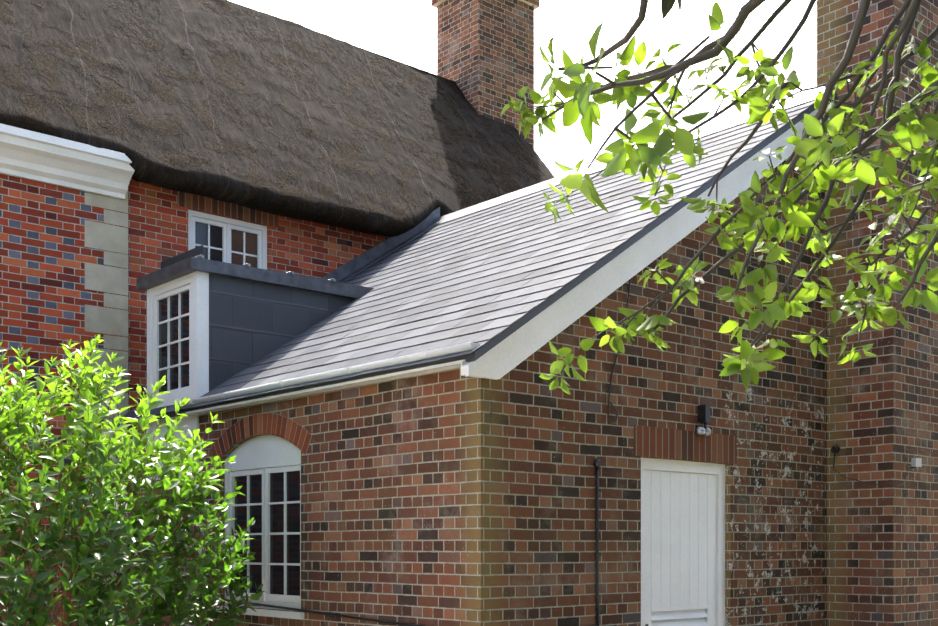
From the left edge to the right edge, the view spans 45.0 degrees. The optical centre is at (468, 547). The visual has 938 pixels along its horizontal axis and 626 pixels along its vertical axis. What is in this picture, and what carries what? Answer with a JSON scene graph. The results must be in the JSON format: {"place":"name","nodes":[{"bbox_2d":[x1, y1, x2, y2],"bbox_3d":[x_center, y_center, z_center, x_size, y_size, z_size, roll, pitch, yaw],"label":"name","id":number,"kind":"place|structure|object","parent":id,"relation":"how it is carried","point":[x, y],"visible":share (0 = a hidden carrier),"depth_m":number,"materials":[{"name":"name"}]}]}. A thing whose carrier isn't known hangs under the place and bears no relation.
{"place":"outdoors","nodes":[
{"label":"outdoors","id":0,"kind":"place"},
{"bbox_2d":[0,174,127,625],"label":"brick wall","id":1,"kind":"structure","parent":0,"point":[46,254],"depth_m":10.64,"materials":[{"name":"red brick"}]},
{"bbox_2d":[0,123,134,199],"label":"cornice","id":2,"kind":"structure","parent":1,"relation":"attached to","point":[42,158],"depth_m":10.57,"materials":[{"name":"white paint"}]},
{"bbox_2d":[85,191,127,624],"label":"corner quoins","id":3,"kind":"object","parent":1,"relation":"attached to","point":[112,238],"visible":0.31,"depth_m":11.05,"materials":[{"name":"beige stone"}]},
{"bbox_2d":[0,334,267,625],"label":"shrub","id":4,"kind":"object","parent":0,"point":[131,525],"depth_m":7.34,"materials":[{"name":"green plant"}]},
{"bbox_2d":[128,178,389,425],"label":"red house walls","id":5,"kind":"structure","parent":0,"point":[157,226],"depth_m":11.49,"materials":[{"name":"red brick"}]},
{"bbox_2d":[188,209,266,269],"bbox_3d":[-2.568,-3.009,11.991,0.950,0.930,0.084,0,0,-41],"label":"window frame","id":6,"kind":"object","parent":5,"relation":"in","point":[227,225],"visible":0.44,"depth_m":11.96,"materials":[{"name":"white wood"}]},
{"bbox_2d":[195,222,256,267],"bbox_3d":[-2.567,-3.016,11.990,0.758,0.725,0.001,0,0,-41],"label":"window glass","id":7,"kind":"object","parent":6,"relation":"in","point":[201,233],"visible":0.3,"depth_m":12.03,"materials":[{"name":"black glass"}]},
{"bbox_2d":[177,191,277,227],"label":"brick lintel","id":8,"kind":"structure","parent":5,"relation":"in","point":[204,204],"depth_m":11.90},
{"bbox_2d":[0,0,554,235],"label":"thatch roof","id":9,"kind":"structure","parent":5,"relation":"attached to","point":[230,102],"depth_m":12.78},
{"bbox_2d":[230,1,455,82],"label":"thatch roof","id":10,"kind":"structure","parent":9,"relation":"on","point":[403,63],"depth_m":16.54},
{"bbox_2d":[432,0,539,148],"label":"house chimney","id":11,"kind":"object","parent":9,"relation":"on","point":[485,55],"visible":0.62,"depth_m":17.00,"materials":[{"name":"brown brick"}]},
{"bbox_2d":[228,0,816,177],"label":"sky","id":12,"kind":"structure","parent":0,"point":[404,31],"materials":[{"name":"white"}]},
{"bbox_2d":[500,0,937,394],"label":"apple tree","id":13,"kind":"object","parent":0,"point":[862,176],"depth_m":2.81,"materials":[{"name":"green plant"}]},
{"label":"lawn","id":14,"kind":"structure","parent":0,"visible":0},
{"bbox_2d":[128,0,937,625],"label":"extension walls","id":15,"kind":"structure","parent":14,"relation":"on","point":[438,498],"depth_m":8.73,"materials":[{"name":"brown brick"}]},
{"bbox_2d":[147,271,208,483],"bbox_3d":[-2.704,-1.559,10.489,0.120,1.930,0.990,0,0,-41],"label":"dormer frame","id":16,"kind":"object","parent":15,"relation":"attached to","point":[200,334],"visible":0.21,"depth_m":10.13,"materials":[{"name":"white wood"}]},
{"bbox_2d":[151,276,192,402],"bbox_3d":[-2.715,-1.884,10.479,0.080,1.080,0.840,0,0,-41],"label":"window frame","id":17,"kind":"object","parent":16,"relation":"in","point":[173,289],"visible":0.56,"depth_m":10.51,"materials":[{"name":"white wood"}]},
{"bbox_2d":[159,290,188,392],"bbox_3d":[-2.718,-1.891,10.476,0.001,0.885,0.658,0,0,-41],"label":"dormer window glass","id":18,"kind":"object","parent":17,"relation":"in","point":[174,337],"depth_m":10.48,"materials":[{"name":"black glass"}]},
{"bbox_2d":[209,274,353,390],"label":"slate-hung dormer cheeks","id":19,"kind":"object","parent":16,"relation":"attached to","point":[251,322],"visible":0.32,"depth_m":10.45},
{"bbox_2d":[213,606,303,618],"bbox_3d":[-1.704,0.534,9.357,0.155,0.053,1.380,0,0,-41],"label":"window sill","id":20,"kind":"structure","parent":15,"relation":"attached to","point":[281,614],"depth_m":9.09,"materials":[{"name":"white stone"}]},
{"bbox_2d":[210,413,311,462],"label":"brick arch","id":21,"kind":"structure","parent":15,"relation":"attached to","point":[256,419],"depth_m":9.26,"materials":[{"name":"red brick"}]},
{"bbox_2d":[225,435,300,610],"bbox_3d":[-1.669,-0.209,9.387,0.084,1.430,1.280,0,0,-41],"label":"window frame","id":22,"kind":"object","parent":15,"relation":"attached to","point":[265,456],"visible":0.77,"depth_m":9.35,"materials":[{"name":"white wood"}]},
{"bbox_2d":[235,471,299,595],"bbox_3d":[-1.671,-0.111,9.386,0.001,1.005,1.078,0,0,-41],"label":"window glass","id":23,"kind":"object","parent":22,"relation":"in","point":[277,525],"depth_m":9.29,"materials":[{"name":"glass"}]},
{"bbox_2d":[136,207,440,298],"bbox_3d":[-1.403,-3.299,11.901,4.100,1.690,1.530,0,0,-41],"label":"roof flashing","id":24,"kind":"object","parent":15,"relation":"attached to","point":[327,284],"depth_m":10.80,"materials":[{"name":"grey metal"}]},
{"bbox_2d":[161,245,202,268],"bbox_3d":[-2.670,-2.034,10.518,0.001,1.380,0.840,0,0,-41],"label":"flashing","id":25,"kind":"object","parent":24,"relation":"on","point":[196,251],"visible":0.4,"depth_m":10.49,"materials":[{"name":"grey metal"}]},
{"bbox_2d":[116,95,835,426],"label":"extension roof deck","id":26,"kind":"structure","parent":15,"relation":"on","point":[522,321],"depth_m":8.13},
{"bbox_2d":[119,100,814,420],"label":"extension roof slates","id":27,"kind":"object","parent":26,"relation":"on","point":[483,277],"visible":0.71,"depth_m":9.48,"materials":[{"name":"grey stone"}]},
{"bbox_2d":[434,86,837,225],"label":"ridge tiles","id":28,"kind":"object","parent":27,"relation":"on","point":[805,97],"visible":0.25,"depth_m":11.87,"materials":[{"name":"grey tile"}]},
{"bbox_2d":[185,101,830,414],"bbox_3d":[1.866,-2.483,11.292,8.340,2.822,3.815,0,0,-41],"label":"fascia board","id":29,"kind":"object","parent":15,"relation":"attached to","point":[522,343],"visible":0.56,"depth_m":8.08,"materials":[{"name":"white paint"}]},
{"bbox_2d":[143,279,915,625],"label":"cables and pipes","id":30,"kind":"object","parent":15,"relation":"attached to","point":[833,449],"visible":0.88,"depth_m":8.06,"materials":[{"name":"black plastic"}]},
{"bbox_2d":[911,458,921,466],"bbox_3d":[3.782,-0.715,9.579,0.100,0.070,0.040,0,0,-41],"label":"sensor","id":31,"kind":"object","parent":30,"relation":"attached to","point":[916,462],"visible":1,"depth_m":9.56,"materials":[{"name":"white plastic"}]},
{"bbox_2d":[641,457,724,625],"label":"door","id":32,"kind":"structure","parent":15,"relation":"attached to","point":[682,543],"depth_m":8.76,"materials":[{"name":"white wood"}]},
{"bbox_2d":[634,425,736,463],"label":"brick lintel","id":33,"kind":"structure","parent":15,"relation":"attached to","point":[656,442],"depth_m":8.64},
{"bbox_2d":[698,405,709,428],"bbox_3d":[1.815,-1.004,8.755,0.060,0.180,0.075,0,0,-41],"label":"mount","id":34,"kind":"object","parent":15,"relation":"attached to","point":[704,414],"visible":0.93,"depth_m":8.73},
{"bbox_2d":[696,426,710,436],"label":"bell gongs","id":35,"kind":"object","parent":34,"relation":"attached to","point":[701,431],"visible":0.98,"depth_m":8.72,"materials":[{"name":"silver metal"}]}
]}

